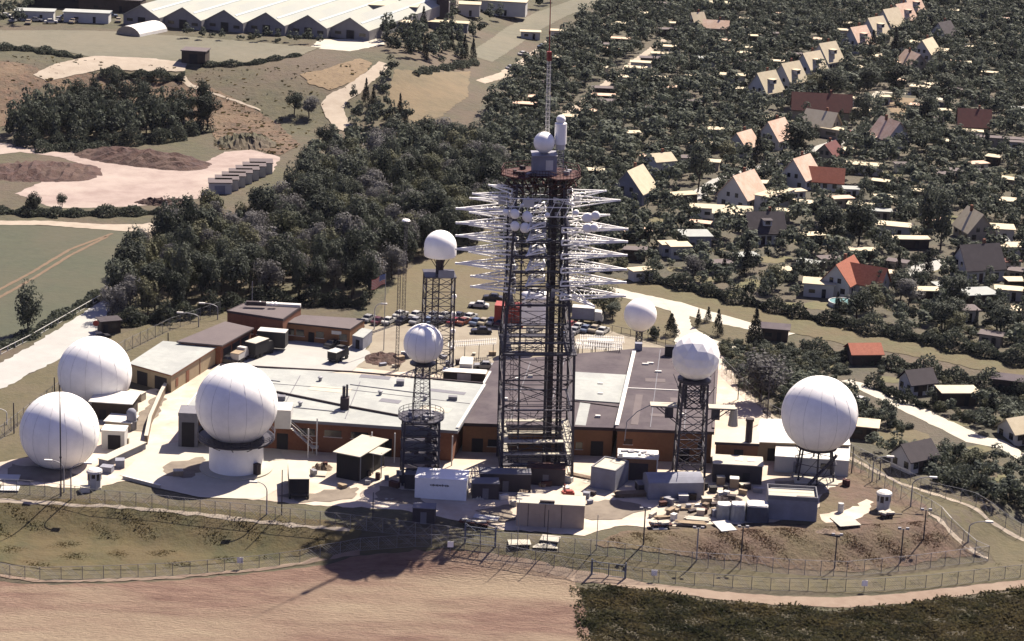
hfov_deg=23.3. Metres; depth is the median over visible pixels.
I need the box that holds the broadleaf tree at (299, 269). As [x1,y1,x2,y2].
[290,241,307,295]
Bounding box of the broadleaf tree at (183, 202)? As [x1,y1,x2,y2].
[172,196,197,223]
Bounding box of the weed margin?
[569,582,1023,640]
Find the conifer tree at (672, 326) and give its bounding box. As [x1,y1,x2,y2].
[663,313,679,335]
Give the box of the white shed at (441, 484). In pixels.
[415,467,468,500]
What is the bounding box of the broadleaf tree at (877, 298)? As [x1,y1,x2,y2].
[862,284,885,311]
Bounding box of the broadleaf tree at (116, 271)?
[104,257,138,308]
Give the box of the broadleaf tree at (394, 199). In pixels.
[387,194,403,215]
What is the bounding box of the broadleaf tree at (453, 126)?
[442,121,462,141]
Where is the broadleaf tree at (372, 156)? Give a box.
[366,145,382,166]
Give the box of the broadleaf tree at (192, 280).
[183,258,198,299]
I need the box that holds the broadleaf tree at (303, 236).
[293,228,311,255]
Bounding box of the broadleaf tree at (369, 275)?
[359,244,381,299]
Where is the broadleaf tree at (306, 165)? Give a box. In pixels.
[294,152,323,177]
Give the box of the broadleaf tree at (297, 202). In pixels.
[272,194,308,219]
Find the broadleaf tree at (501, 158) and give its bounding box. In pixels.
[491,150,507,168]
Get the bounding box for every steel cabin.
[404,468,416,488]
[412,502,436,523]
[471,477,499,499]
[480,467,531,492]
[527,461,565,485]
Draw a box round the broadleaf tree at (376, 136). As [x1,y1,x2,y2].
[366,133,385,146]
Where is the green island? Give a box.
[689,316,748,343]
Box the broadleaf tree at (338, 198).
[324,189,347,224]
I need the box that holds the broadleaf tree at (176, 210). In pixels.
[157,201,185,217]
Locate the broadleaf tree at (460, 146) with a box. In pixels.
[449,136,472,156]
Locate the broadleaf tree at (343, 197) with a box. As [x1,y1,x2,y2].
[333,192,348,205]
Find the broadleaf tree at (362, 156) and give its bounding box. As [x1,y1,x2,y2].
[346,152,368,191]
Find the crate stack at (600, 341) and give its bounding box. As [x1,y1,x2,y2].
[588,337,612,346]
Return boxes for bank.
[0,496,360,569]
[597,518,981,571]
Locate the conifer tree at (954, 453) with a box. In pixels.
[951,446,956,464]
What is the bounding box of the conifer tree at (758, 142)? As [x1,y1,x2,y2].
[750,129,762,168]
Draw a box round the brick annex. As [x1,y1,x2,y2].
[288,315,364,345]
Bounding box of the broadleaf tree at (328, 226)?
[323,216,344,234]
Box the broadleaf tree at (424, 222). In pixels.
[416,213,442,243]
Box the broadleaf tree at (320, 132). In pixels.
[314,124,335,153]
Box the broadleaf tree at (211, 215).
[194,206,223,233]
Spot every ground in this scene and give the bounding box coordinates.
[0,0,1023,610]
[471,0,1023,363]
[581,587,1023,640]
[729,346,1023,524]
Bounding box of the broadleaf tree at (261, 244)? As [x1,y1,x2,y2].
[255,239,268,253]
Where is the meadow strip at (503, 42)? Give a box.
[469,0,597,61]
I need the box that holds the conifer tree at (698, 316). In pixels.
[693,309,701,327]
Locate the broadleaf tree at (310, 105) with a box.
[300,96,320,117]
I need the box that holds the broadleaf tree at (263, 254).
[254,246,268,277]
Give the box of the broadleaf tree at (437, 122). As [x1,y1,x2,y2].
[433,116,450,143]
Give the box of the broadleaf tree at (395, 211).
[384,202,404,221]
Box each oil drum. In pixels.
[375,472,379,479]
[838,502,843,512]
[845,479,849,486]
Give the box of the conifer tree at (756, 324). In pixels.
[745,307,764,343]
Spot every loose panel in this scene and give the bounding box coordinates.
[0,474,20,480]
[0,486,19,490]
[313,471,327,476]
[473,514,499,520]
[507,539,530,545]
[540,534,560,542]
[652,526,667,529]
[712,520,736,531]
[830,516,860,526]
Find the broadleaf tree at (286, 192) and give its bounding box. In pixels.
[277,187,293,211]
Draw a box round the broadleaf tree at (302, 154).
[294,150,314,173]
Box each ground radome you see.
[19,392,99,469]
[57,336,131,406]
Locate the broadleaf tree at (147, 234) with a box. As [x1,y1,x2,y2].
[131,227,150,245]
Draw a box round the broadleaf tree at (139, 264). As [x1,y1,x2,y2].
[133,260,147,303]
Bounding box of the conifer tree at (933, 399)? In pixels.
[929,386,937,407]
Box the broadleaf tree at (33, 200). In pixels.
[25,190,41,211]
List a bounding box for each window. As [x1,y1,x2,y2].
[89,474,98,480]
[288,328,294,335]
[295,329,304,336]
[298,428,314,435]
[316,331,323,338]
[323,430,341,437]
[338,334,346,340]
[350,432,367,438]
[487,439,496,446]
[575,442,582,449]
[623,439,632,444]
[734,449,743,455]
[855,429,862,433]
[878,496,887,502]
[904,461,908,468]
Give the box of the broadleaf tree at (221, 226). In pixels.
[207,217,233,238]
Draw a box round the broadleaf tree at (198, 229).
[185,218,210,253]
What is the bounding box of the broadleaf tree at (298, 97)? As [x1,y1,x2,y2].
[284,90,303,115]
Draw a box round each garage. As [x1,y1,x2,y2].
[208,178,232,193]
[215,174,238,190]
[222,171,245,186]
[229,168,252,183]
[235,165,259,180]
[242,161,266,176]
[249,158,272,173]
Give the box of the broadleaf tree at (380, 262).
[358,250,387,274]
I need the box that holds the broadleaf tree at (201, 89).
[194,78,212,124]
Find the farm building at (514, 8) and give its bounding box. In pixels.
[464,0,527,16]
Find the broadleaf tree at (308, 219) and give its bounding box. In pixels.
[300,214,313,231]
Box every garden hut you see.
[626,266,655,281]
[627,130,641,141]
[658,27,677,35]
[669,21,676,26]
[675,155,689,164]
[689,219,712,228]
[706,158,721,170]
[712,259,732,273]
[732,251,760,265]
[745,34,758,42]
[766,266,792,281]
[767,59,784,65]
[776,208,789,220]
[794,188,806,198]
[796,258,825,272]
[803,231,825,244]
[815,254,840,269]
[831,195,855,207]
[842,185,859,198]
[848,246,874,260]
[871,178,890,190]
[871,208,892,220]
[880,95,890,104]
[886,257,909,271]
[892,161,905,172]
[909,84,930,94]
[912,188,923,199]
[913,286,939,300]
[923,217,940,229]
[936,170,955,183]
[938,108,952,113]
[971,160,990,168]
[977,329,1005,347]
[981,70,996,75]
[985,153,1001,165]
[994,175,1016,187]
[994,284,1023,300]
[999,305,1021,316]
[1002,276,1023,285]
[1007,266,1023,276]
[1008,139,1023,149]
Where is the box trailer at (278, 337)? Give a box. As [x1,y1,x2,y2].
[257,327,288,348]
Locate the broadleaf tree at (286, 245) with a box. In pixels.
[268,232,296,284]
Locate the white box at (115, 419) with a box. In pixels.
[103,413,138,431]
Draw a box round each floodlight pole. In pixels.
[640,507,650,544]
[693,526,703,560]
[738,525,748,560]
[832,533,842,568]
[898,527,908,562]
[921,508,931,539]
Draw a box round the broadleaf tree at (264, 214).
[250,208,271,227]
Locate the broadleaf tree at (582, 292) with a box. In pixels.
[570,273,600,304]
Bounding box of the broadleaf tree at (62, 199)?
[56,192,67,206]
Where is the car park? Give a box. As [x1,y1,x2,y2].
[357,323,664,374]
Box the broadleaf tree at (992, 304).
[984,296,1011,329]
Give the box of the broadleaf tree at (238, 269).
[219,248,249,296]
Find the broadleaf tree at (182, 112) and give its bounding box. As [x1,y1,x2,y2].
[168,97,188,122]
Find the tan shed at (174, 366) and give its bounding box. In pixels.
[130,341,216,392]
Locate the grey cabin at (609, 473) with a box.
[590,456,628,491]
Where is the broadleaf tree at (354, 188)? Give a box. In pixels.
[347,178,367,201]
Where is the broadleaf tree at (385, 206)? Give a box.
[379,202,393,216]
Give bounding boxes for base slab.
[121,442,287,498]
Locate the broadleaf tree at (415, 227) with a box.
[395,217,420,256]
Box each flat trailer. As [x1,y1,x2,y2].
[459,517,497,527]
[649,520,680,528]
[878,509,901,518]
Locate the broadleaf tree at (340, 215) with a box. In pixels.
[332,212,348,220]
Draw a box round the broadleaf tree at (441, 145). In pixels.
[438,140,458,154]
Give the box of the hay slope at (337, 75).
[300,58,371,89]
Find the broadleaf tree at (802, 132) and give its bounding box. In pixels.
[779,121,817,153]
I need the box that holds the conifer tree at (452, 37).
[447,28,454,50]
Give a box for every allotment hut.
[512,101,536,111]
[520,29,540,39]
[528,94,536,101]
[550,28,567,35]
[562,113,581,125]
[591,85,615,92]
[591,93,615,98]
[593,98,614,108]
[611,36,629,42]
[616,75,637,82]
[624,65,647,74]
[630,60,651,69]
[639,55,660,65]
[650,51,670,55]
[661,44,679,53]
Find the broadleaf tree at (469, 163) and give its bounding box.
[458,157,480,172]
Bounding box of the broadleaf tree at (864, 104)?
[851,92,875,123]
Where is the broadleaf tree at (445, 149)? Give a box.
[440,143,454,158]
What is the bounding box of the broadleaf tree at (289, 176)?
[283,160,301,194]
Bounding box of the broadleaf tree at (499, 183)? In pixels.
[482,178,506,210]
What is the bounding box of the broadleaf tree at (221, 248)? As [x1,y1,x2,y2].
[213,236,229,292]
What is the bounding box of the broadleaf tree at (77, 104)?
[67,95,94,125]
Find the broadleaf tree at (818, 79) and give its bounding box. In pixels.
[803,73,824,92]
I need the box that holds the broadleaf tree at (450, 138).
[446,129,464,144]
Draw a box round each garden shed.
[587,167,604,174]
[622,227,652,241]
[622,245,647,261]
[657,240,676,256]
[665,241,692,258]
[670,190,699,204]
[678,229,713,249]
[683,99,703,110]
[689,203,752,218]
[707,126,724,137]
[712,209,743,222]
[718,72,745,83]
[760,322,790,342]
[793,199,816,213]
[802,276,835,297]
[834,28,848,35]
[845,160,882,175]
[851,417,880,439]
[876,220,912,235]
[892,235,931,248]
[931,281,954,294]
[934,385,978,405]
[957,129,983,137]
[960,304,981,321]
[961,286,997,308]
[976,134,1023,148]
[990,196,1022,212]
[990,223,1015,241]
[991,371,1023,394]
[1001,242,1023,256]
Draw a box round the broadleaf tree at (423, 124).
[416,114,437,134]
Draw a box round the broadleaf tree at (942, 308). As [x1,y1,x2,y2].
[929,300,958,328]
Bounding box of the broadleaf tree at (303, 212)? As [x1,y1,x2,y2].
[298,208,312,227]
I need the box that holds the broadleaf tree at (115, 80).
[105,70,121,102]
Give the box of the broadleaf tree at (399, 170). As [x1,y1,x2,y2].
[389,156,410,189]
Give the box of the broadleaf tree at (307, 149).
[300,144,316,158]
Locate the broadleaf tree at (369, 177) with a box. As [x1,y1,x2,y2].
[354,168,389,192]
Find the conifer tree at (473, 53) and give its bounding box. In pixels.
[468,37,476,58]
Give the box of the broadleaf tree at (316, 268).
[302,254,328,297]
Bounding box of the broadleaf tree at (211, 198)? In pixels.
[197,187,226,213]
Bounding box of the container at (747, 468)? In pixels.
[712,454,763,484]
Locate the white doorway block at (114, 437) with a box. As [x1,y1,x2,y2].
[101,424,128,449]
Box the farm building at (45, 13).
[13,7,55,20]
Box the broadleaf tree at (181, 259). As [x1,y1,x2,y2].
[170,242,192,295]
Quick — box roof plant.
[442,367,486,381]
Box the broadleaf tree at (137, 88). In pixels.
[130,78,147,114]
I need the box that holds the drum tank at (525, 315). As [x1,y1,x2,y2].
[521,291,545,351]
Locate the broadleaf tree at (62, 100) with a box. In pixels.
[50,93,74,130]
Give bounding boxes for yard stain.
[8,463,77,481]
[135,390,165,432]
[163,457,205,477]
[279,487,358,501]
[374,486,423,503]
[476,504,515,522]
[584,499,647,519]
[664,503,711,520]
[775,480,830,494]
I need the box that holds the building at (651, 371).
[615,342,717,462]
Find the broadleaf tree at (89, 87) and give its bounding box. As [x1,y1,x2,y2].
[73,81,97,100]
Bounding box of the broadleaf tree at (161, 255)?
[158,244,176,259]
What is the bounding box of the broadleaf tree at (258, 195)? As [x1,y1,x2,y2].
[246,183,281,215]
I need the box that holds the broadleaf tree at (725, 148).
[717,140,735,163]
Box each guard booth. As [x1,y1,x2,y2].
[86,467,102,489]
[876,489,891,510]
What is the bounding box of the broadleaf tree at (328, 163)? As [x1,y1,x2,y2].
[311,153,336,180]
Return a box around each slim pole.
[281,470,282,514]
[517,500,519,546]
[546,510,548,550]
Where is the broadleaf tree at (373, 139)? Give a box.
[362,131,385,154]
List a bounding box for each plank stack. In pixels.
[567,472,590,479]
[613,490,646,497]
[654,515,669,518]
[675,520,706,526]
[684,515,710,521]
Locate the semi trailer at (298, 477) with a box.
[288,460,308,498]
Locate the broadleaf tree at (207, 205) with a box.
[197,201,219,219]
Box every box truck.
[245,336,273,358]
[327,344,348,362]
[459,356,472,368]
[571,304,603,324]
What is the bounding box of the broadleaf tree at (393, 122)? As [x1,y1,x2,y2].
[380,113,405,135]
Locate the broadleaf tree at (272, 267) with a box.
[251,258,285,291]
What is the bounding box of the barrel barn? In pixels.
[116,20,166,36]
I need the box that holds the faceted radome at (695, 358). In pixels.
[624,333,737,479]
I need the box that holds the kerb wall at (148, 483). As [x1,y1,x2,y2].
[122,475,160,488]
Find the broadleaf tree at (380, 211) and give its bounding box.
[371,201,384,222]
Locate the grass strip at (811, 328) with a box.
[614,277,1023,374]
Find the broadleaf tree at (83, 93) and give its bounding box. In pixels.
[74,90,91,120]
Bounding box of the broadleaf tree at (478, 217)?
[464,205,494,243]
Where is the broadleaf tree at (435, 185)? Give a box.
[424,181,444,213]
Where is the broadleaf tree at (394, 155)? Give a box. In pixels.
[385,149,405,184]
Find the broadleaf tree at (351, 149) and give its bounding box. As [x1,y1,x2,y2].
[348,147,361,157]
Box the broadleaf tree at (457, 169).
[441,164,462,183]
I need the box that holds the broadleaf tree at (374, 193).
[366,187,380,203]
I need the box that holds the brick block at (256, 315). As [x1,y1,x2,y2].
[227,281,301,338]
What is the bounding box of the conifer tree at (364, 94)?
[361,77,370,104]
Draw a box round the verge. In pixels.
[0,307,226,461]
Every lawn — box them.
[377,249,673,343]
[647,214,675,222]
[666,267,682,271]
[689,276,713,282]
[735,279,770,288]
[760,255,792,262]
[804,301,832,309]
[872,426,929,446]
[880,376,898,382]
[883,171,901,176]
[887,97,914,115]
[922,322,939,326]
[933,420,969,426]
[947,215,957,223]
[966,445,991,452]
[971,325,993,330]
[992,170,1016,176]
[995,474,1015,481]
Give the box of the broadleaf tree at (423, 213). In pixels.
[406,209,430,231]
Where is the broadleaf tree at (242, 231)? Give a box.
[228,221,250,245]
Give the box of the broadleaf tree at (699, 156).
[687,141,715,191]
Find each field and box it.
[0,30,319,66]
[0,225,134,345]
[0,548,590,640]
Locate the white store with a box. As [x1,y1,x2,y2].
[757,419,849,460]
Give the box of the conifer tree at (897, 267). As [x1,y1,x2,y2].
[890,253,901,293]
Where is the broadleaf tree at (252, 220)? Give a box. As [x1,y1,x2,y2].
[242,211,268,232]
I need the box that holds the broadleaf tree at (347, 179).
[333,173,352,195]
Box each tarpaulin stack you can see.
[716,501,730,519]
[730,501,745,521]
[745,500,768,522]
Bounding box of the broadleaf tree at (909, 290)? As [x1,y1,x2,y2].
[895,278,924,305]
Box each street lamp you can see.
[44,459,64,492]
[70,462,91,499]
[177,312,198,326]
[199,302,217,319]
[249,481,267,514]
[374,303,386,328]
[871,455,893,481]
[910,476,936,506]
[967,520,992,542]
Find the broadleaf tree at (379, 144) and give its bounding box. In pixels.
[367,138,385,163]
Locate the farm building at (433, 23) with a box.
[426,19,469,33]
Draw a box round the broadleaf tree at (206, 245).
[199,239,214,256]
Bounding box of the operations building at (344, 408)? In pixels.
[187,364,485,465]
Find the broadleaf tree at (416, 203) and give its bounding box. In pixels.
[397,189,431,215]
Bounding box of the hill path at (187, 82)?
[176,74,260,109]
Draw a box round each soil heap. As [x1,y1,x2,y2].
[312,462,332,470]
[365,351,405,365]
[533,542,557,548]
[713,495,742,501]
[815,528,839,533]
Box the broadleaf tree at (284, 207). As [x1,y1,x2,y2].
[268,199,298,224]
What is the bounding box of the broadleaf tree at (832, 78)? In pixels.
[818,67,847,92]
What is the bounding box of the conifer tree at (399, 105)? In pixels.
[396,93,403,119]
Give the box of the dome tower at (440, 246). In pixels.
[421,230,456,376]
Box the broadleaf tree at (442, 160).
[426,151,444,170]
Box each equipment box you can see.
[80,485,89,492]
[100,464,113,473]
[115,457,124,467]
[128,389,145,401]
[173,468,182,475]
[310,468,317,475]
[337,482,346,488]
[365,479,370,484]
[389,480,399,487]
[396,355,404,360]
[399,472,404,482]
[489,351,495,355]
[499,493,508,499]
[510,500,516,506]
[541,480,551,486]
[565,476,572,482]
[583,491,589,498]
[585,489,596,495]
[635,480,643,489]
[649,511,656,517]
[659,500,666,506]
[665,497,674,505]
[666,507,674,514]
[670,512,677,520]
[681,507,690,510]
[688,508,696,512]
[702,502,709,509]
[709,501,717,506]
[712,509,716,516]
[723,490,729,494]
[738,488,746,495]
[743,483,750,489]
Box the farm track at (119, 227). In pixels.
[0,220,154,231]
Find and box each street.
[694,130,853,199]
[850,91,951,119]
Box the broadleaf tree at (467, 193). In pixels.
[456,185,473,199]
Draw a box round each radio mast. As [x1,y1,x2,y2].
[395,269,400,370]
[401,219,409,315]
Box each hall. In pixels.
[123,0,204,24]
[164,0,254,29]
[205,0,303,32]
[248,0,351,35]
[289,0,397,37]
[331,0,449,40]
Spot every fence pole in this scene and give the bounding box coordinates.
[13,403,14,433]
[851,446,853,472]
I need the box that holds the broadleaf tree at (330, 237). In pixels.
[306,225,337,261]
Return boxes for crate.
[582,479,589,483]
[678,493,688,501]
[690,493,696,500]
[696,508,704,515]
[701,496,712,504]
[709,485,717,492]
[716,475,724,485]
[717,490,722,495]
[729,476,738,488]
[739,482,751,488]
[753,486,762,492]
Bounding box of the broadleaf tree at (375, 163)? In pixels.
[370,159,389,180]
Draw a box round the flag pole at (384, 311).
[383,274,385,349]
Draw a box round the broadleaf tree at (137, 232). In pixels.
[121,223,146,247]
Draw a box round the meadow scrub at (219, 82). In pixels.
[1,55,362,133]
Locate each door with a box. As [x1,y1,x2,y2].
[91,479,95,488]
[99,409,105,419]
[103,324,107,332]
[108,435,119,449]
[137,370,146,385]
[138,17,144,22]
[155,375,166,389]
[179,19,186,28]
[182,422,193,446]
[186,370,188,382]
[189,54,196,62]
[215,186,224,193]
[221,22,227,31]
[223,345,230,362]
[232,340,239,350]
[241,335,248,345]
[253,462,260,474]
[262,25,269,31]
[277,433,287,449]
[304,27,311,36]
[308,332,313,342]
[346,30,353,38]
[355,340,359,348]
[384,438,391,456]
[420,512,426,523]
[471,438,482,451]
[482,489,488,499]
[502,481,508,491]
[508,310,512,322]
[533,514,539,526]
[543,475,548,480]
[590,441,602,455]
[629,463,647,479]
[679,449,689,461]
[742,473,749,481]
[761,236,765,244]
[767,448,775,460]
[777,332,781,341]
[793,461,799,471]
[821,289,825,297]
[866,430,871,438]
[884,501,888,510]
[915,241,918,248]
[918,386,922,395]
[918,462,922,472]
[964,396,968,405]
[968,313,971,321]
[979,273,982,281]
[991,338,995,346]
[1011,292,1015,300]
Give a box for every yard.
[0,143,279,207]
[0,352,846,535]
[222,341,370,371]
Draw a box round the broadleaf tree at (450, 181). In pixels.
[438,164,458,197]
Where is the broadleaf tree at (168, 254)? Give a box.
[154,247,177,297]
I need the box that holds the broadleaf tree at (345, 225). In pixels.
[331,212,365,238]
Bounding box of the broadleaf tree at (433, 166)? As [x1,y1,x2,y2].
[413,156,442,180]
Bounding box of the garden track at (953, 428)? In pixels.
[843,379,1023,459]
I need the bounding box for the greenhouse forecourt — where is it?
[313,39,383,50]
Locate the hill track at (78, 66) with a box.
[33,56,186,81]
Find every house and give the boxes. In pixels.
[609,162,655,205]
[643,148,677,176]
[689,9,705,26]
[702,17,729,35]
[715,167,795,210]
[715,417,758,455]
[728,126,758,157]
[741,207,786,244]
[746,67,784,98]
[757,115,793,150]
[776,58,806,90]
[781,151,816,190]
[790,90,852,121]
[797,48,828,76]
[802,107,847,138]
[809,166,845,191]
[814,38,843,69]
[814,137,843,162]
[821,253,891,297]
[840,23,873,53]
[860,115,908,149]
[863,13,891,41]
[878,5,903,31]
[886,48,926,73]
[892,0,917,28]
[899,0,925,11]
[914,35,948,61]
[931,18,955,38]
[950,239,1022,281]
[951,205,995,242]
[955,105,991,134]
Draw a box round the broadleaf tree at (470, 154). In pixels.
[460,146,481,165]
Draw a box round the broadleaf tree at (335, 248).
[324,237,352,286]
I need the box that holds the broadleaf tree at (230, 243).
[205,235,236,281]
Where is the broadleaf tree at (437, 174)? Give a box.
[430,170,448,184]
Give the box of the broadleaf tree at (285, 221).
[264,208,298,236]
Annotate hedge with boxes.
[0,42,82,58]
[0,203,159,218]
[0,289,108,350]
[12,108,217,148]
[34,138,110,153]
[99,65,185,81]
[113,282,369,327]
[200,52,301,66]
[412,58,479,75]
[638,261,749,304]
[743,293,847,327]
[798,337,873,365]
[843,309,1023,367]
[862,372,929,408]
[875,353,1023,397]
[879,247,939,268]
[920,452,1023,505]
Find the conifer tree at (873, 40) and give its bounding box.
[868,30,877,56]
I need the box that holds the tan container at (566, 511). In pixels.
[516,492,585,528]
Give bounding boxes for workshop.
[177,321,253,364]
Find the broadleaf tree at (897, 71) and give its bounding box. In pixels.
[880,60,908,95]
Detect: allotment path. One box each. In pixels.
[477,37,553,83]
[565,39,666,113]
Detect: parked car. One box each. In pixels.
[8,17,17,22]
[25,19,31,24]
[29,16,42,21]
[44,18,57,23]
[69,18,77,23]
[89,331,111,338]
[115,17,121,22]
[222,355,236,362]
[323,339,339,347]
[361,313,376,322]
[370,316,383,324]
[381,316,395,324]
[392,309,408,317]
[394,316,410,324]
[408,310,423,316]
[408,316,423,324]
[423,316,434,323]
[432,316,448,324]
[436,311,449,317]
[446,317,458,324]
[455,311,464,317]
[456,316,471,325]
[464,312,478,317]
[468,300,489,308]
[468,317,479,325]
[470,326,491,334]
[473,360,492,368]
[477,317,487,325]
[482,293,502,300]
[486,316,493,325]
[493,320,503,326]
[517,51,528,54]
[527,327,543,332]
[572,322,583,326]
[572,326,580,334]
[580,324,590,332]
[588,324,600,332]
[595,326,609,334]
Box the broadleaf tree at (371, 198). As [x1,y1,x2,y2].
[367,196,381,207]
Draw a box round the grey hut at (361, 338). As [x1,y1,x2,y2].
[352,328,372,349]
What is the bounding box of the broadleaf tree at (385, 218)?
[378,215,395,236]
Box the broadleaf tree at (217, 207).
[206,201,224,216]
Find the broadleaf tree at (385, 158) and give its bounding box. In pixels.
[375,146,392,189]
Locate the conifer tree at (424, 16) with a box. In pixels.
[421,6,428,32]
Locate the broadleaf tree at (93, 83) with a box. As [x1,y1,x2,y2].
[89,71,101,99]
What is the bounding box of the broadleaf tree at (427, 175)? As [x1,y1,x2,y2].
[418,170,431,181]
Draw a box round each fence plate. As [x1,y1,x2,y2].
[447,541,453,552]
[651,570,657,575]
[862,580,867,589]
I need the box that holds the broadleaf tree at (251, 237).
[243,226,260,245]
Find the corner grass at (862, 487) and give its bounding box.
[777,463,928,524]
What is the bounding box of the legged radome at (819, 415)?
[781,375,857,485]
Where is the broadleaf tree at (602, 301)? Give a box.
[585,284,622,313]
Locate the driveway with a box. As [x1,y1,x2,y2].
[907,258,948,275]
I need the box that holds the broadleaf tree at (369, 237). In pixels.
[348,221,379,258]
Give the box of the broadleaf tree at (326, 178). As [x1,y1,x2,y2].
[314,167,334,194]
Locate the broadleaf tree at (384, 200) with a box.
[374,185,389,205]
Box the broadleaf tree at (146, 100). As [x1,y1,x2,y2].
[133,92,157,132]
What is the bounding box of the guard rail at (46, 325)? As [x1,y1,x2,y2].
[0,295,99,354]
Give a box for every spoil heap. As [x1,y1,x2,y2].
[0,160,101,181]
[74,146,211,170]
[134,197,194,206]
[213,132,275,149]
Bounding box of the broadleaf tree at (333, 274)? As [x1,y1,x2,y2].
[323,257,343,288]
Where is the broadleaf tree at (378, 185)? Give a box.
[363,179,393,203]
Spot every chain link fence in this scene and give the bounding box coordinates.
[0,302,219,439]
[0,479,464,542]
[0,534,590,579]
[496,532,988,575]
[627,565,1021,591]
[722,358,1021,535]
[849,451,989,559]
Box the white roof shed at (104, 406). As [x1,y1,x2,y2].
[88,391,140,419]
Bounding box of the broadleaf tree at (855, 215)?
[843,197,877,246]
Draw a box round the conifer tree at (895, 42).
[890,27,900,54]
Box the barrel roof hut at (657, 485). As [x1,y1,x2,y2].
[643,471,704,499]
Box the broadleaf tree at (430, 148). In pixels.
[422,140,443,159]
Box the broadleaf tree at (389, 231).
[374,219,413,271]
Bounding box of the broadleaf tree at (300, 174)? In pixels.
[294,169,304,179]
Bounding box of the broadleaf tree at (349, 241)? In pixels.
[340,225,367,294]
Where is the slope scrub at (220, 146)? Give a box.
[46,78,297,153]
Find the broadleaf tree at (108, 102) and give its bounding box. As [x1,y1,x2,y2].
[99,99,120,132]
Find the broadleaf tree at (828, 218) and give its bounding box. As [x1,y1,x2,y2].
[813,198,846,251]
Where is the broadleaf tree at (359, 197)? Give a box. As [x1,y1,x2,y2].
[343,193,368,218]
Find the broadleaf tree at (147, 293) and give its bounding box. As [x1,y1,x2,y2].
[135,275,161,315]
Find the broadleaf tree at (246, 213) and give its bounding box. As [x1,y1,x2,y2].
[236,210,261,225]
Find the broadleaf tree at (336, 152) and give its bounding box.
[326,144,352,164]
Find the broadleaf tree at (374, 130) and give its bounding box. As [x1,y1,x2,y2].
[365,127,379,143]
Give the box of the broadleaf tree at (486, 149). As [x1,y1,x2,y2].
[475,141,496,183]
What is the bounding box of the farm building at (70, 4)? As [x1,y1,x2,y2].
[26,0,78,8]
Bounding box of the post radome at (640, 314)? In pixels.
[624,298,656,341]
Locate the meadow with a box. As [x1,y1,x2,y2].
[388,69,470,121]
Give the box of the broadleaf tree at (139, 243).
[132,237,146,260]
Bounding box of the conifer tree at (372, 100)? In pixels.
[370,86,376,106]
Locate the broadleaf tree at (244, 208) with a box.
[233,201,249,216]
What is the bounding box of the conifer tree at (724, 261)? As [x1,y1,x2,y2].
[722,253,727,278]
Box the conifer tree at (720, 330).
[712,309,724,336]
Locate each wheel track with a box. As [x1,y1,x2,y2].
[0,233,113,289]
[0,236,107,297]
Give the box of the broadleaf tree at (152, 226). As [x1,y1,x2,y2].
[148,213,174,238]
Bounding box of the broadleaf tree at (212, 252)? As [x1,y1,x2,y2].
[203,245,225,257]
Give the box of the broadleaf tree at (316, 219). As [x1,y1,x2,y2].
[307,209,325,251]
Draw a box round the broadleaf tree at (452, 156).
[449,146,460,161]
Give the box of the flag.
[371,274,384,289]
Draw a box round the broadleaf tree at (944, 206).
[930,186,957,249]
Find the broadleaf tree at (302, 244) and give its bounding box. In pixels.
[288,238,311,263]
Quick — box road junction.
[658,298,742,350]
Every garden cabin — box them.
[843,343,884,364]
[888,438,940,474]
[896,367,938,395]
[994,416,1023,445]
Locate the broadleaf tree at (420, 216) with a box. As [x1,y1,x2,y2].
[412,213,435,250]
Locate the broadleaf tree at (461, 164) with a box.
[449,158,471,175]
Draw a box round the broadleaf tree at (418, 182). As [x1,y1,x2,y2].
[412,176,426,191]
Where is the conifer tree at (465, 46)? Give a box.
[459,34,469,59]
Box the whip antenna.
[59,385,61,495]
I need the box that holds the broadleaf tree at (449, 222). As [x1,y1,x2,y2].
[435,204,462,237]
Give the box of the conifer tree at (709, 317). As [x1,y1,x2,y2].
[703,306,711,321]
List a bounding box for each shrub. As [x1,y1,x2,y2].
[386,39,401,46]
[573,252,599,267]
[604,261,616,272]
[614,256,628,267]
[647,326,659,339]
[718,343,727,351]
[721,337,731,344]
[722,346,734,357]
[733,338,743,344]
[736,379,750,388]
[745,351,759,357]
[746,344,758,352]
[748,340,759,346]
[751,380,764,394]
[755,344,764,351]
[759,339,772,345]
[765,346,776,351]
[765,348,775,356]
[772,402,780,407]
[773,342,785,349]
[781,353,791,359]
[782,345,791,350]
[784,362,796,367]
[786,341,796,347]
[786,347,799,355]
[795,354,811,361]
[796,358,808,367]
[803,349,815,357]
[805,365,815,371]
[811,355,823,363]
[814,349,824,356]
[819,359,829,365]
[820,350,833,360]
[821,363,829,369]
[823,356,835,364]
[831,364,846,374]
[836,356,844,362]
[843,368,852,373]
[885,417,900,426]
[895,425,904,431]
[896,367,905,375]
[905,422,914,429]
[917,299,925,308]
[926,320,947,340]
[932,401,948,411]
[940,375,953,383]
[950,413,959,420]
[953,407,967,418]
[961,411,975,421]
[964,379,978,386]
[971,488,988,498]
[979,399,988,406]
[984,387,999,395]
[999,498,1006,504]
[1000,396,1013,402]
[1001,464,1014,473]
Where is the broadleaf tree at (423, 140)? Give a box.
[410,134,436,151]
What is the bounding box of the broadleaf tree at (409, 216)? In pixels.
[395,210,423,240]
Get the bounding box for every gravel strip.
[0,498,349,530]
[723,370,1023,540]
[928,512,987,558]
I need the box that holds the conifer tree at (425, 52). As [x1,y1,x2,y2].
[421,36,428,59]
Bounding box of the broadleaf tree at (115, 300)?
[97,284,128,315]
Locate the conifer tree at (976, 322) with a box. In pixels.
[972,309,979,336]
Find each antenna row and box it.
[448,338,495,357]
[576,342,619,353]
[577,339,621,353]
[580,334,623,352]
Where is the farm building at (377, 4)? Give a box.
[368,1,420,10]
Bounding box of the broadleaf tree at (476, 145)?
[463,140,483,156]
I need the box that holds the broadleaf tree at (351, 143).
[342,135,367,154]

